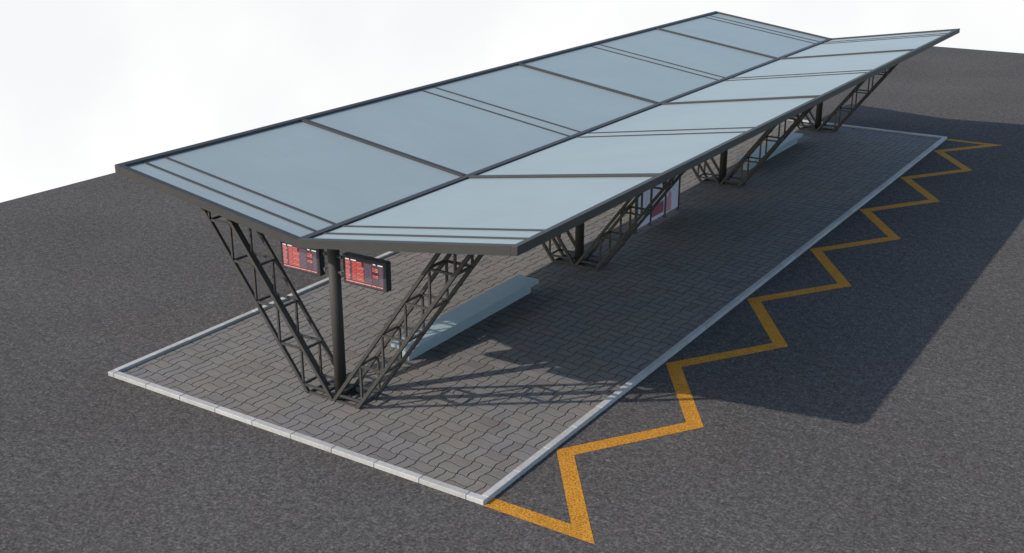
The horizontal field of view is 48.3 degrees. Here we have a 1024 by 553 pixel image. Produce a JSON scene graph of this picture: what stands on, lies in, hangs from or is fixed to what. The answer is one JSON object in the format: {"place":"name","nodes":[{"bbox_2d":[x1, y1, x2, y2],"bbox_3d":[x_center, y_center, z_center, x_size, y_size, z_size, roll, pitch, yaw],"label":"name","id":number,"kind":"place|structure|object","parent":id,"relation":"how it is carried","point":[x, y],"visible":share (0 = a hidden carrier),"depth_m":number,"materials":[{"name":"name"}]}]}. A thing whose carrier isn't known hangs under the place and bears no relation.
{"place":"outdoors","nodes":[
{"label":"outdoors","id":0,"kind":"place"},
{"bbox_2d":[0,46,1023,552],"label":"ground","id":1,"kind":"structure","parent":0,"point":[876,406],"depth_m":25.47,"materials":[{"name":"grey asphalt"}]},
{"bbox_2d":[108,119,946,504],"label":"kerb","id":2,"kind":"structure","parent":1,"relation":"on","point":[522,467],"depth_m":26.20,"materials":[{"name":"concrete"}]},
{"bbox_2d":[484,139,999,543],"bbox_3d":[10.368,-0.651,35.498,2.407,0.001,36.515,12,23,31],"label":"road marking","id":3,"kind":"object","parent":1,"relation":"on","point":[579,527],"visible":1,"depth_m":26.27,"materials":[{"name":"yellow paint"}]},
{"bbox_2d":[0,0,1023,202],"label":"sky","id":4,"kind":"structure","parent":0,"point":[88,87],"materials":[{"name":"white"}]},
{"bbox_2d":[122,120,940,494],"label":"paving","id":5,"kind":"structure","parent":0,"point":[372,430],"depth_m":29.89,"materials":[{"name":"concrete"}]},
{"bbox_2d":[391,275,538,360],"bbox_3d":[-1.105,1.041,30.132,0.700,0.425,5.800,12,23,31],"label":"bench","id":6,"kind":"object","parent":5,"relation":"on","point":[458,319],"visible":0.77,"depth_m":29.99,"materials":[{"name":"grey metal"}]},
{"bbox_2d":[115,11,959,408],"bbox_3d":[4.823,-4.184,38.000,11.029,4.922,34.509,12,23,31],"label":"bus shelter","id":7,"kind":"object","parent":5,"relation":"on","point":[515,159],"visible":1,"depth_m":29.91,"materials":[{"name":"paint"}]},
{"bbox_2d":[280,241,327,275],"bbox_3d":[-4.582,-0.422,25.436,1.353,0.660,0.173,12,23,31],"label":"display board","id":8,"kind":"object","parent":7,"relation":"attached to","point":[309,261],"visible":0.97,"depth_m":25.38,"materials":[{"name":"red plastic"}]},
{"bbox_2d":[337,252,391,292],"bbox_3d":[-3.209,-0.120,24.603,1.415,0.660,0.173,12,23,31],"label":"display board","id":9,"kind":"object","parent":7,"relation":"attached to","point":[367,271],"visible":1,"depth_m":24.45,"materials":[{"name":"red plastic"}]},
{"bbox_2d":[634,175,680,233],"bbox_3d":[4.936,-2.880,38.464,0.080,2.122,3.330,12,23,31],"label":"poster stand","id":10,"kind":"object","parent":5,"relation":"on","point":[669,201],"visible":0.47,"depth_m":38.75,"materials":[{"name":"metal"}]},
{"bbox_2d":[736,132,802,169],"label":"bench","id":11,"kind":"object","parent":5,"relation":"on","point":[790,140],"visible":0.62,"depth_m":47.37,"materials":[{"name":"grey metal"}]}
]}

